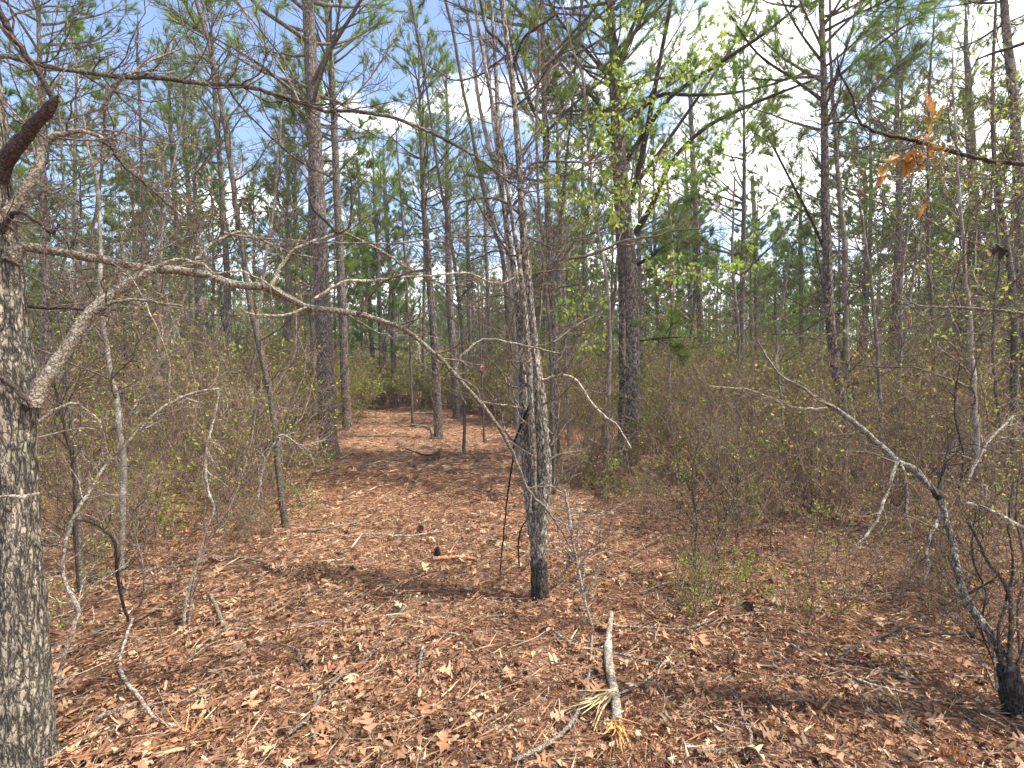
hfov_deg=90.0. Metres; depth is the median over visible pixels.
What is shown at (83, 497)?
shrub
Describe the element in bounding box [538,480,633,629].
dead sapling
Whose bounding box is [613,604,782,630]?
fallen stick
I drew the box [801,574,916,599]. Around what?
fallen stick
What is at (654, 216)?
pine tree
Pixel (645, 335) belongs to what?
pine tree
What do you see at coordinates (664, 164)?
leafy sapling
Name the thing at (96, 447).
shrub
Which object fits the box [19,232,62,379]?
bare sapling
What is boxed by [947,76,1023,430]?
pine tree
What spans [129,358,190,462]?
shrub
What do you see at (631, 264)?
pine tree
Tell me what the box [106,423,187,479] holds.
shrub
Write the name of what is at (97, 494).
shrub
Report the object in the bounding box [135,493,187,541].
shrub
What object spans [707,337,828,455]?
shrub
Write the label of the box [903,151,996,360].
pine tree
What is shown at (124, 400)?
shrub
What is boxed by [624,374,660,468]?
shrub
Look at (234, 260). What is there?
bare sapling
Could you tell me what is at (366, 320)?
bare sapling
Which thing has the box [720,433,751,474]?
shrub
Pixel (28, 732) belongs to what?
oak tree
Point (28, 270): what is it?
pine tree
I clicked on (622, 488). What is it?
shrub
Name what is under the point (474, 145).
bare sapling
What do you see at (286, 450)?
shrub
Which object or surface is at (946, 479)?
shrub
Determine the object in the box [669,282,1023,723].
broken oak
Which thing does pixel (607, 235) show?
pine tree
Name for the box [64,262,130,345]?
bare sapling
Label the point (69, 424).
shrub
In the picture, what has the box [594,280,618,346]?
pine tree
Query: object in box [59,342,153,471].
shrub
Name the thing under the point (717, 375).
shrub
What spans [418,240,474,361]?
pine tree
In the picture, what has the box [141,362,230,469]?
shrub
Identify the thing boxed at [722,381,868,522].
shrub
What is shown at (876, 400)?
shrub
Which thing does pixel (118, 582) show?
bare sapling
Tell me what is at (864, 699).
fallen stick
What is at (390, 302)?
pine tree
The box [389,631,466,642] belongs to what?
fallen stick
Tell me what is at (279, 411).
shrub
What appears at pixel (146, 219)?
pine tree
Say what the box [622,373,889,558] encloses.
shrub
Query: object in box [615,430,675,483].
shrub
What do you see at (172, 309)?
bare sapling
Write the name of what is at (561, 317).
bare sapling
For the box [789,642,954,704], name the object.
fallen stick
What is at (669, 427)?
shrub
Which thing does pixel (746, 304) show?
pine tree
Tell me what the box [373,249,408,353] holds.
pine tree
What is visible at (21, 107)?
pine tree
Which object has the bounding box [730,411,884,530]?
shrub
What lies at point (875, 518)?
shrub
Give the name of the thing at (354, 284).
pine tree
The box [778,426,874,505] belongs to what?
shrub
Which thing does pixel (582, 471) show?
shrub
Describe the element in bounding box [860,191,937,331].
pine tree
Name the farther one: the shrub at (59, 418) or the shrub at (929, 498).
the shrub at (59, 418)
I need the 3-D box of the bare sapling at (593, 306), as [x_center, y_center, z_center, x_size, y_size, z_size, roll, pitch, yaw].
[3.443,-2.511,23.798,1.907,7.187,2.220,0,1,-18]
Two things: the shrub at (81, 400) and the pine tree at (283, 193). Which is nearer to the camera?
the shrub at (81, 400)
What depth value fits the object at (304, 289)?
12.47 m
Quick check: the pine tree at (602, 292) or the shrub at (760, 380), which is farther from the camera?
the pine tree at (602, 292)
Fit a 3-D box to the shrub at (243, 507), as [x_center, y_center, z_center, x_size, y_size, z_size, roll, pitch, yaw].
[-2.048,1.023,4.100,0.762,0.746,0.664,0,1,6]
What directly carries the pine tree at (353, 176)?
on the ground
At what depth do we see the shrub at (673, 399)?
7.01 m
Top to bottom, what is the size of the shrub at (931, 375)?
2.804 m
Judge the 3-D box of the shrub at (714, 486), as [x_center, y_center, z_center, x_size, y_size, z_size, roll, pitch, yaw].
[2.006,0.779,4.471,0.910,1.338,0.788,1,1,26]
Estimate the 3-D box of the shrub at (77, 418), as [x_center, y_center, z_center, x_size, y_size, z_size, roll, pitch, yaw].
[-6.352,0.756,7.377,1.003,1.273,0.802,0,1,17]
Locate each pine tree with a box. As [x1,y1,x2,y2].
[0,0,144,453]
[0,32,72,300]
[9,13,147,357]
[12,163,64,323]
[17,206,40,334]
[20,190,86,349]
[28,264,67,338]
[29,255,72,339]
[30,178,119,336]
[80,147,186,348]
[83,200,144,337]
[87,264,137,349]
[104,20,230,359]
[116,142,194,345]
[127,60,235,354]
[129,274,166,346]
[132,52,261,367]
[148,265,188,349]
[150,0,291,373]
[151,0,406,455]
[163,197,216,345]
[167,235,231,344]
[171,153,261,353]
[215,270,243,332]
[222,166,298,355]
[232,244,263,360]
[239,70,341,415]
[247,133,333,381]
[249,22,381,428]
[249,243,309,347]
[254,0,396,430]
[263,193,308,356]
[269,282,302,346]
[277,208,309,359]
[299,263,337,347]
[309,243,360,364]
[327,155,402,407]
[329,263,357,327]
[331,194,393,398]
[335,272,374,347]
[344,126,416,409]
[347,204,419,407]
[349,134,421,407]
[358,0,479,438]
[360,107,436,426]
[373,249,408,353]
[384,115,460,405]
[387,252,421,400]
[403,46,490,418]
[408,0,661,468]
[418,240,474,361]
[420,297,448,355]
[430,131,497,409]
[436,312,448,349]
[437,285,457,356]
[455,248,500,365]
[456,141,510,410]
[459,258,495,345]
[481,271,510,351]
[491,267,511,346]
[500,0,849,464]
[500,22,605,426]
[518,227,576,367]
[521,206,567,325]
[522,219,546,325]
[524,0,681,460]
[527,53,629,419]
[539,215,604,366]
[543,168,613,357]
[555,238,582,332]
[562,242,610,345]
[564,171,613,347]
[566,140,636,342]
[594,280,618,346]
[595,89,708,422]
[611,231,665,355]
[616,248,670,349]
[627,131,693,365]
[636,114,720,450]
[645,201,715,328]
[648,279,686,345]
[650,43,746,362]
[650,124,727,344]
[655,185,723,359]
[661,210,724,317]
[662,18,811,424]
[673,281,695,341]
[714,0,967,483]
[719,284,749,352]
[720,175,794,363]
[720,209,778,409]
[723,257,753,341]
[729,175,773,357]
[746,228,809,358]
[747,233,810,356]
[760,144,831,356]
[765,206,824,356]
[771,269,817,355]
[781,286,816,348]
[797,48,940,349]
[804,175,860,333]
[804,261,842,351]
[809,145,919,361]
[809,250,860,345]
[828,0,986,407]
[848,58,960,392]
[849,45,973,453]
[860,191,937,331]
[867,0,1001,455]
[883,185,962,340]
[884,255,922,346]
[900,0,1023,478]
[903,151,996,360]
[904,0,1023,362]
[904,87,1008,357]
[904,257,953,351]
[912,75,1023,434]
[937,291,965,345]
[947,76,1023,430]
[969,227,1009,343]
[981,129,1023,302]
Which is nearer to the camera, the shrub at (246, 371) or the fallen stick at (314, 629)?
the fallen stick at (314, 629)
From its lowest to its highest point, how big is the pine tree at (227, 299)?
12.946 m
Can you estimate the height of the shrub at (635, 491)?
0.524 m
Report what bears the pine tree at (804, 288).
on the ground
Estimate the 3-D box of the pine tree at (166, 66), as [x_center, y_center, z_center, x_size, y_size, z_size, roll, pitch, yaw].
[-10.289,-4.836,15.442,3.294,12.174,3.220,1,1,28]
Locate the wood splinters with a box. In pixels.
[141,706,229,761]
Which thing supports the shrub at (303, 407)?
on the ground
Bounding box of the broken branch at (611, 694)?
[566,611,641,756]
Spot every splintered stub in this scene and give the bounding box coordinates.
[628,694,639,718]
[937,732,973,763]
[958,742,978,766]
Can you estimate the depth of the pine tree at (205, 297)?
26.09 m
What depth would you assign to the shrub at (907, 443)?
4.76 m
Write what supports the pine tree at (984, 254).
on the ground
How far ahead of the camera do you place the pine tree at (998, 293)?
24.66 m
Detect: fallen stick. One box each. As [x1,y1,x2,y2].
[46,575,113,585]
[59,701,154,752]
[94,555,284,575]
[94,703,133,721]
[110,617,209,731]
[209,593,253,636]
[256,641,310,671]
[287,593,411,735]
[288,481,303,506]
[298,617,326,637]
[304,521,358,531]
[341,530,441,536]
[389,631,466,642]
[397,412,448,414]
[405,448,439,455]
[410,424,431,430]
[412,448,441,481]
[417,644,423,677]
[437,713,496,758]
[511,634,592,763]
[551,628,683,665]
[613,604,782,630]
[619,662,659,694]
[629,508,709,556]
[639,581,705,592]
[684,743,772,752]
[732,692,752,760]
[750,686,789,725]
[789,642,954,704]
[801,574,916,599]
[832,624,987,665]
[853,686,952,749]
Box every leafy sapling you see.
[519,0,769,479]
[853,9,1023,505]
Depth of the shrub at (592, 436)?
8.68 m
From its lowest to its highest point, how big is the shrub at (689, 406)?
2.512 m
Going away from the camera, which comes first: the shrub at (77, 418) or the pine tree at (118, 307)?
the shrub at (77, 418)
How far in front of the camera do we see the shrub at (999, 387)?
4.19 m
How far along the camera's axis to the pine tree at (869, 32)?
6.85 m
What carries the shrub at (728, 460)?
on the ground
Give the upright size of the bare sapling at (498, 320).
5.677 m
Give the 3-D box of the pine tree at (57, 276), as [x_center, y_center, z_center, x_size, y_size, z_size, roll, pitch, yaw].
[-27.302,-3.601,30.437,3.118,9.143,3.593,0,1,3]
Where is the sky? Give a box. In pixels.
[0,0,1023,353]
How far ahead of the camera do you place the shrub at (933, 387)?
6.16 m
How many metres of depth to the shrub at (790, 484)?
4.15 m
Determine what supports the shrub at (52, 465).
on the ground
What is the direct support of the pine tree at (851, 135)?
on the ground
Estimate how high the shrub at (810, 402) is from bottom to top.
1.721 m
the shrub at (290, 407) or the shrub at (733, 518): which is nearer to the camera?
the shrub at (733, 518)
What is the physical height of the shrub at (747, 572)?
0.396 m
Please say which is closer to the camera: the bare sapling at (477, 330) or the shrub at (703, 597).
the shrub at (703, 597)
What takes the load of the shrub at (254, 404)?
on the ground
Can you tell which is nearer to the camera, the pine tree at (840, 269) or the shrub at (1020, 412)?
the shrub at (1020, 412)
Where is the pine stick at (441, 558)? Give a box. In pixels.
[433,555,475,560]
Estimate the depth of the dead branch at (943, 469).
2.64 m
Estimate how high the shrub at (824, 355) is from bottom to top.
3.124 m
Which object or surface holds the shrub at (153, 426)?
on the ground
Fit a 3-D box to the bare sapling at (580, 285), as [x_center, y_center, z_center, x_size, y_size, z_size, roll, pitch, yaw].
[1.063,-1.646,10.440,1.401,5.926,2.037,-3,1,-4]
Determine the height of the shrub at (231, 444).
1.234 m
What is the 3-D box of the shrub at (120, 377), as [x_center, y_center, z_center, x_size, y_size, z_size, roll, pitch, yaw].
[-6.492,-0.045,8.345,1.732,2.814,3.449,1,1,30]
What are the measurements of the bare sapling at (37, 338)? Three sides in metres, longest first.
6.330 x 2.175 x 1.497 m
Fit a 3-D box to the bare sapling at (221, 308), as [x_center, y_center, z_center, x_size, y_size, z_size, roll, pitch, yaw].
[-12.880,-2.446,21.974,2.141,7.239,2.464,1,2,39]
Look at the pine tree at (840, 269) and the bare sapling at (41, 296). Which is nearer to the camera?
the bare sapling at (41, 296)
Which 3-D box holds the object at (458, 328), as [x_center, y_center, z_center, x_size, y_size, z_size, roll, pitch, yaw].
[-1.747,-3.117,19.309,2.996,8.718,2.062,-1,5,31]
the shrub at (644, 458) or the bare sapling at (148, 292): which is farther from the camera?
the bare sapling at (148, 292)
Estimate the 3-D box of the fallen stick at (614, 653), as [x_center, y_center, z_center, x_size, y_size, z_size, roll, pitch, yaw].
[0.528,1.426,2.744,0.760,0.035,0.101,1,1,32]
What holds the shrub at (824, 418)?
on the ground
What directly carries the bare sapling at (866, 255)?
on the ground
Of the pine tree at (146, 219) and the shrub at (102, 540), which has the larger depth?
the pine tree at (146, 219)
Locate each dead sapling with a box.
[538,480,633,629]
[554,516,629,581]
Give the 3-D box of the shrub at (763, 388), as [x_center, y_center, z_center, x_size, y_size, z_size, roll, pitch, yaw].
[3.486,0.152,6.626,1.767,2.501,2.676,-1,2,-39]
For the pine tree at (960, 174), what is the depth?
14.90 m
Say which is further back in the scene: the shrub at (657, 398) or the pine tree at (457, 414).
the pine tree at (457, 414)
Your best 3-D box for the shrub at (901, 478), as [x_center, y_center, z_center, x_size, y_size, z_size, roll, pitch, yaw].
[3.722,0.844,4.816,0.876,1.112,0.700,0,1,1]
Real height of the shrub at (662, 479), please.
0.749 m
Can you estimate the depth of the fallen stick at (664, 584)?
3.57 m
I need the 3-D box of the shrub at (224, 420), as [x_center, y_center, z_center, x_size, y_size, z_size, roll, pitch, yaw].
[-2.770,0.214,5.114,1.986,2.357,1.346,0,1,3]
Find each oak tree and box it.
[0,0,595,767]
[402,0,727,603]
[728,4,1023,350]
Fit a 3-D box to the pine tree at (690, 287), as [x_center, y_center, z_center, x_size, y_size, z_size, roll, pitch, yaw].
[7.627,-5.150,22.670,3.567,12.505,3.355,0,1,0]
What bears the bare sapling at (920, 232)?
on the ground
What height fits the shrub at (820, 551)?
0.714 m
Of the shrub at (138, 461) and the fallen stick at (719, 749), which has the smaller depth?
the fallen stick at (719, 749)
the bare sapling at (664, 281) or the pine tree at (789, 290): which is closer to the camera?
the bare sapling at (664, 281)
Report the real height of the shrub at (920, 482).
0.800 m
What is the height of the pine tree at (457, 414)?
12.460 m
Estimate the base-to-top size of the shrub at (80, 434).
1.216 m
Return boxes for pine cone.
[417,525,423,531]
[433,546,441,556]
[742,601,754,611]
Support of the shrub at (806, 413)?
on the ground
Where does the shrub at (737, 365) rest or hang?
on the ground
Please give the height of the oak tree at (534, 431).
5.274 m
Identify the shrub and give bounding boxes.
[34,272,219,503]
[36,289,230,460]
[38,295,161,537]
[38,360,179,534]
[38,365,102,489]
[38,379,230,565]
[38,390,146,491]
[38,423,131,528]
[38,428,54,471]
[39,366,225,513]
[39,393,166,491]
[39,396,101,483]
[39,409,88,503]
[39,438,119,515]
[39,449,95,490]
[39,465,172,566]
[40,383,86,461]
[40,445,129,526]
[40,447,129,558]
[41,321,122,463]
[42,402,111,477]
[42,501,102,568]
[43,346,143,478]
[43,400,115,480]
[44,399,107,474]
[47,274,226,466]
[47,535,113,632]
[49,350,103,440]
[51,387,138,443]
[58,404,189,546]
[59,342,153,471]
[62,373,181,469]
[66,437,187,540]
[68,424,139,487]
[73,270,353,503]
[74,523,113,577]
[76,421,119,484]
[76,447,262,590]
[83,375,155,449]
[83,478,179,542]
[84,388,157,484]
[84,440,169,501]
[84,454,132,525]
[85,441,187,519]
[87,404,138,466]
[88,513,115,556]
[90,398,147,457]
[94,492,141,531]
[99,383,175,464]
[102,380,199,493]
[104,200,327,501]
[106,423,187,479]
[108,257,283,477]
[110,274,342,515]
[110,400,203,491]
[114,409,204,495]
[121,363,195,480]
[127,395,224,492]
[129,313,340,516]
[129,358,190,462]
[129,412,172,468]
[134,324,313,468]
[135,360,280,469]
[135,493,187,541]
[141,352,317,544]
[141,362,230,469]
[152,385,220,459]
[153,390,193,465]
[159,335,278,494]
[164,386,226,461]
[165,304,303,438]
[167,338,306,470]
[167,391,202,481]
[167,422,235,500]
[170,410,222,482]
[170,421,267,512]
[177,382,264,495]
[180,374,313,473]
[180,400,282,497]
[181,449,240,529]
[189,393,241,474]
[191,351,305,429]
[193,321,307,450]
[194,404,275,484]
[198,403,261,487]
[209,271,361,483]
[212,376,312,455]
[213,366,311,460]
[217,469,316,554]
[219,483,286,544]
[223,386,291,489]
[225,345,304,485]
[232,487,262,528]
[233,401,322,497]
[234,382,327,498]
[237,380,310,462]
[241,356,343,474]
[242,478,306,533]
[246,390,310,472]
[247,441,320,505]
[256,453,319,508]
[273,384,314,447]
[280,400,314,462]
[280,413,353,474]
[283,474,323,522]
[401,376,460,440]
[539,293,618,445]
[541,301,650,447]
[545,286,685,449]
[546,383,581,447]
[548,373,615,495]
[549,381,597,464]
[551,425,605,481]
[551,439,595,492]
[558,336,695,456]
[560,449,592,483]
[562,382,632,473]
[568,402,651,494]
[574,412,619,456]
[576,420,598,460]
[576,461,626,509]
[580,431,643,488]
[583,404,628,464]
[585,335,656,449]
[588,468,600,488]
[591,456,625,492]
[592,436,678,511]
[593,434,657,491]
[595,401,797,603]
[598,466,617,491]
[599,338,728,517]
[612,386,692,448]
[614,451,695,505]
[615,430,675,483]
[615,443,690,514]
[616,321,769,477]
[618,399,667,467]
[621,461,702,532]
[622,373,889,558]
[622,468,661,510]
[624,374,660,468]
[625,263,798,510]
[627,377,751,465]
[628,396,714,483]
[630,343,729,479]
[635,457,663,489]
[636,395,747,513]
[640,301,743,459]
[640,348,701,455]
[642,370,694,449]
[650,529,786,634]
[651,466,796,586]
[656,424,695,468]
[659,356,778,476]
[660,532,712,612]
[662,393,720,467]
[665,409,749,501]
[666,280,834,460]
[671,417,752,478]
[671,519,746,606]
[675,321,810,450]
[675,395,788,518]
[675,424,785,531]
[675,453,701,487]
[676,299,907,479]
[678,374,777,486]
[678,421,773,510]
[688,398,800,542]
[696,550,718,581]
[698,443,810,553]
[704,344,835,472]
[706,365,842,497]
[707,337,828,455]
[713,361,904,520]
[715,372,832,510]
[720,326,871,526]
[720,411,827,532]
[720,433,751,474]
[721,486,768,535]
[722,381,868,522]
[724,545,766,594]
[725,372,833,466]
[726,438,927,627]
[727,338,786,452]
[730,251,937,474]
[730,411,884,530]
[731,350,925,556]
[733,448,795,521]
[745,397,785,464]
[748,358,869,473]
[749,360,906,489]
[753,391,890,495]
[756,494,911,617]
[757,392,853,451]
[762,547,877,628]
[763,239,1023,519]
[763,378,846,484]
[768,250,994,483]
[768,429,895,526]
[776,448,816,496]
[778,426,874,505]
[786,425,852,508]
[787,424,894,528]
[788,484,929,576]
[802,355,930,471]
[805,415,1014,596]
[805,419,889,524]
[813,395,931,536]
[818,365,944,468]
[827,364,968,526]
[830,381,981,526]
[831,379,931,482]
[832,527,1016,691]
[833,293,1022,492]
[836,433,900,519]
[848,356,998,545]
[851,323,961,455]
[853,294,1023,472]
[853,460,985,555]
[854,415,969,535]
[857,504,890,531]
[858,505,1006,611]
[861,239,1023,496]
[861,337,983,458]
[864,346,1023,483]
[865,387,1007,511]
[866,415,964,474]
[872,399,968,489]
[873,410,999,533]
[875,395,944,460]
[877,262,1023,519]
[877,379,967,493]
[882,479,1023,632]
[885,452,946,524]
[885,522,999,619]
[886,406,1013,513]
[888,434,1010,545]
[899,331,1023,553]
[900,461,1023,550]
[904,384,949,449]
[904,408,1022,543]
[908,455,1023,605]
[910,471,1019,587]
[924,386,1023,525]
[926,354,1023,484]
[933,403,997,469]
[937,253,1023,493]
[947,424,1023,535]
[948,461,1023,522]
[953,354,1023,493]
[954,391,1023,507]
[955,428,1023,537]
[980,411,1023,501]
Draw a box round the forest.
[24,215,1006,360]
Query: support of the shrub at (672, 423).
on the ground
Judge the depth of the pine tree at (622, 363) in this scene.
8.73 m
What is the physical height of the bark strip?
0.025 m
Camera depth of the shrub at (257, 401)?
7.06 m
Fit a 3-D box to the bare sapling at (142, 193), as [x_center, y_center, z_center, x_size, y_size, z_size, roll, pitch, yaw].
[-6.333,-2.685,9.120,3.145,8.014,1.388,0,1,20]
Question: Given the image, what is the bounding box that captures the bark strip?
[162,739,218,753]
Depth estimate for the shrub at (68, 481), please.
5.38 m
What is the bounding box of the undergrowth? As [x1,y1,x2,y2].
[30,265,1023,474]
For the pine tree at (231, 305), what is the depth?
32.43 m
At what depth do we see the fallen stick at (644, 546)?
4.59 m
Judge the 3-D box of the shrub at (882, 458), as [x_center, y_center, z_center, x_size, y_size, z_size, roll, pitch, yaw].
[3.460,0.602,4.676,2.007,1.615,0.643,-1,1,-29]
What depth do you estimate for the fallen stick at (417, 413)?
18.70 m
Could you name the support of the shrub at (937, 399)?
on the ground
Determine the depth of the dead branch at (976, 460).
3.16 m
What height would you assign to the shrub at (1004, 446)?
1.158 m
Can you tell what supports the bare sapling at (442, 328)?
on the ground
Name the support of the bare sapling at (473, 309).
on the ground
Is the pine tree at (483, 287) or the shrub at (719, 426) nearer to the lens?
the shrub at (719, 426)
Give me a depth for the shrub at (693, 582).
3.22 m
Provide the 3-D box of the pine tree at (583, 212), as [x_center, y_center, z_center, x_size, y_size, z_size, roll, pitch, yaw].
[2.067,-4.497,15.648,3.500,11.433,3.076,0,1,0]
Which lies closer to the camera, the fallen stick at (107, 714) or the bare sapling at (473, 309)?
the fallen stick at (107, 714)
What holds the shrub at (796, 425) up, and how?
on the ground
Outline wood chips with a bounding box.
[43,408,1022,767]
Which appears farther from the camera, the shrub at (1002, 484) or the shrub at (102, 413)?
the shrub at (102, 413)
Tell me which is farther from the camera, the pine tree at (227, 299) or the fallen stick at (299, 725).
the pine tree at (227, 299)
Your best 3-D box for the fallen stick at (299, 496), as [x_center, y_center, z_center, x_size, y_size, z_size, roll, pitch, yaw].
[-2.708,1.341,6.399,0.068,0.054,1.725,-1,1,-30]
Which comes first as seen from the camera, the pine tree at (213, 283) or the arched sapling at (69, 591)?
the arched sapling at (69, 591)
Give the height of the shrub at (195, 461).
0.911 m
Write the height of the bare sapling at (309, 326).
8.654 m
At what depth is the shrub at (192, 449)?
6.84 m
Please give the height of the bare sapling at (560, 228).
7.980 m
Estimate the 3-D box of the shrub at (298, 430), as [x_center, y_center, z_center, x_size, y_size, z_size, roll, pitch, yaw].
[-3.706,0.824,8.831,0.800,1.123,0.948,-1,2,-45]
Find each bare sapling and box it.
[0,0,229,578]
[0,0,244,593]
[13,114,96,402]
[14,191,77,338]
[18,210,53,341]
[19,30,216,484]
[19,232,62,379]
[26,258,87,349]
[32,171,130,366]
[38,331,149,591]
[53,158,178,400]
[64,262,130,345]
[68,9,215,449]
[69,493,150,621]
[84,413,205,613]
[89,113,226,442]
[94,200,152,354]
[113,0,334,529]
[113,40,231,435]
[117,245,184,424]
[127,230,168,354]
[149,226,222,361]
[150,231,196,357]
[153,348,332,625]
[160,182,253,459]
[179,77,326,466]
[186,246,243,352]
[188,214,240,354]
[193,213,268,366]
[212,241,277,369]
[218,258,272,359]
[232,247,293,360]
[241,427,331,535]
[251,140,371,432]
[257,280,309,352]
[267,274,333,359]
[274,195,335,373]
[291,215,349,363]
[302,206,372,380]
[332,225,384,374]
[383,283,420,402]
[400,0,509,453]
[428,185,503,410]
[429,287,460,363]
[430,0,572,458]
[438,1,513,426]
[441,0,545,383]
[442,177,509,390]
[456,227,497,357]
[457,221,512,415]
[463,294,499,371]
[464,278,495,442]
[473,0,607,495]
[481,272,513,407]
[482,152,562,369]
[484,250,543,410]
[485,278,511,353]
[517,4,591,458]
[538,261,593,365]
[539,157,601,446]
[545,128,650,441]
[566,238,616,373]
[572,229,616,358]
[587,264,601,361]
[603,320,618,375]
[644,265,682,361]
[646,230,708,407]
[651,410,732,591]
[668,176,790,430]
[688,446,779,559]
[689,401,750,537]
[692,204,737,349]
[703,284,732,352]
[704,259,757,361]
[713,210,871,476]
[736,0,920,470]
[748,271,788,351]
[782,160,880,446]
[794,0,1023,534]
[808,49,1010,493]
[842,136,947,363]
[848,0,1023,504]
[851,235,889,349]
[869,6,1019,444]
[871,252,929,354]
[898,478,1023,700]
[910,268,976,368]
[911,333,997,548]
[917,211,962,357]
[933,214,1005,422]
[934,401,1023,670]
[939,178,1022,444]
[956,248,1007,363]
[985,275,1006,355]
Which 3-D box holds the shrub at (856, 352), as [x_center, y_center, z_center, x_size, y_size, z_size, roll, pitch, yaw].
[5.008,-0.096,7.231,2.541,3.014,1.721,1,1,36]
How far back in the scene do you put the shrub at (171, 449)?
6.02 m
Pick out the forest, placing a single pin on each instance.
(420, 283)
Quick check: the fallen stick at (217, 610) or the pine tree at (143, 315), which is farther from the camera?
the pine tree at (143, 315)
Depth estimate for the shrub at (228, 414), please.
5.78 m
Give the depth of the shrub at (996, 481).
4.64 m
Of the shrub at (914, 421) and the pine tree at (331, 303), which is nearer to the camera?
the shrub at (914, 421)
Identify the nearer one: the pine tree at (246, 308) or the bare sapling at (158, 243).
the bare sapling at (158, 243)
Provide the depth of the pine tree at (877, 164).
12.22 m
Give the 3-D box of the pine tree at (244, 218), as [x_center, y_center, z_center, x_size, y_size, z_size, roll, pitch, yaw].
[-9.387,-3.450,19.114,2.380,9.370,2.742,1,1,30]
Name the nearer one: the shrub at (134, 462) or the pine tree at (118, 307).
the shrub at (134, 462)
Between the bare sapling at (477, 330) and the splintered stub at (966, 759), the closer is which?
the splintered stub at (966, 759)
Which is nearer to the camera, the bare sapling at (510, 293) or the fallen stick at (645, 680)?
the fallen stick at (645, 680)
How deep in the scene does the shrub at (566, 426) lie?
7.86 m
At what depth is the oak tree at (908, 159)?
2.14 m
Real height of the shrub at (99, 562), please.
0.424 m
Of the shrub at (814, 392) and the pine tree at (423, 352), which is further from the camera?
the pine tree at (423, 352)
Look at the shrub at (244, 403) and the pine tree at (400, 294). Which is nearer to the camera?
the shrub at (244, 403)
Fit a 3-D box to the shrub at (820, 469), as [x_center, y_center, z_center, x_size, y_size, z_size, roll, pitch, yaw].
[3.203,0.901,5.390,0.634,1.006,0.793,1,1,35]
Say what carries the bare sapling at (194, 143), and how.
on the ground
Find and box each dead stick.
[499,407,528,577]
[517,520,527,567]
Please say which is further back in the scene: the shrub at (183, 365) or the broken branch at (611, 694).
the shrub at (183, 365)
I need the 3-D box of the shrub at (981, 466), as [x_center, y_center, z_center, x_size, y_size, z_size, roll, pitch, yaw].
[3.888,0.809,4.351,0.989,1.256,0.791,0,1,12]
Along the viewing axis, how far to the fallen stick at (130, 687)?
2.34 m
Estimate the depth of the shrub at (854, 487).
4.97 m
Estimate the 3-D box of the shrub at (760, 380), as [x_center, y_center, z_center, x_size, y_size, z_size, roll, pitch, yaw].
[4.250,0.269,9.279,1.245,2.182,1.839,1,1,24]
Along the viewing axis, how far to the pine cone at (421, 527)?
4.88 m
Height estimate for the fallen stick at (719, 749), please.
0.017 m
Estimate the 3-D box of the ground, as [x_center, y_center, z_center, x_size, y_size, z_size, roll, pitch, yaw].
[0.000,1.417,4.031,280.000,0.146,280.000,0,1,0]
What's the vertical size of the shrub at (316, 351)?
2.617 m
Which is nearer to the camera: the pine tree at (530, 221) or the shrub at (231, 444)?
the shrub at (231, 444)
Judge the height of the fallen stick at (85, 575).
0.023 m
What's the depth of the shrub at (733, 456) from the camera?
5.12 m
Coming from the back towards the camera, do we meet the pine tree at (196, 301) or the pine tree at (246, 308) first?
the pine tree at (246, 308)
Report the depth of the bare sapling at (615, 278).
11.05 m
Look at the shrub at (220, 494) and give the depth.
5.40 m
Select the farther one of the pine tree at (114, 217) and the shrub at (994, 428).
the pine tree at (114, 217)
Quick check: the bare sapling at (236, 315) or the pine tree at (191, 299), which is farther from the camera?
the bare sapling at (236, 315)
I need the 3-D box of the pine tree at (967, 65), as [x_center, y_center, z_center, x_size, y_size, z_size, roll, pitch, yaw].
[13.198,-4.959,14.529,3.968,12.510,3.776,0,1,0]
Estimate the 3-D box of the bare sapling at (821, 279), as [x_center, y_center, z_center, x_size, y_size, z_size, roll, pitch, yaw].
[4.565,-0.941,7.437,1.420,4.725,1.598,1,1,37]
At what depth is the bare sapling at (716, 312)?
23.32 m
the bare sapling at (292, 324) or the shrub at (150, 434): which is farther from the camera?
the bare sapling at (292, 324)
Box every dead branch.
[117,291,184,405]
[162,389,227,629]
[927,425,1010,489]
[933,394,1023,480]
[958,482,1023,530]
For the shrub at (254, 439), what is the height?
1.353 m
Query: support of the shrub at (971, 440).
on the ground
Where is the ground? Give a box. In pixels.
[40,395,1023,767]
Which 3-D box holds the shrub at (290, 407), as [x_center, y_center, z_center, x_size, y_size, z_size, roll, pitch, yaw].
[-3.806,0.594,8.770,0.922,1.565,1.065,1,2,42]
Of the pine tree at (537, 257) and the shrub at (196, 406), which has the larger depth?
the pine tree at (537, 257)
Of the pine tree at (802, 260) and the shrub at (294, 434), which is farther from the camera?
the pine tree at (802, 260)
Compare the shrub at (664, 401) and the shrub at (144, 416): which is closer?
the shrub at (144, 416)
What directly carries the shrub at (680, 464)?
on the ground
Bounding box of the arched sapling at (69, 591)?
[41,332,251,682]
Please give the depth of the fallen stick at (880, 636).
2.87 m
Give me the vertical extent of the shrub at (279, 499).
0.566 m
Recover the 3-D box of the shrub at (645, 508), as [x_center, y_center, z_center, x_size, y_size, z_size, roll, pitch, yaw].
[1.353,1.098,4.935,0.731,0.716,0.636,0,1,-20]
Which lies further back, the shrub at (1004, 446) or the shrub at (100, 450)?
the shrub at (100, 450)
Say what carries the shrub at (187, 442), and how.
on the ground

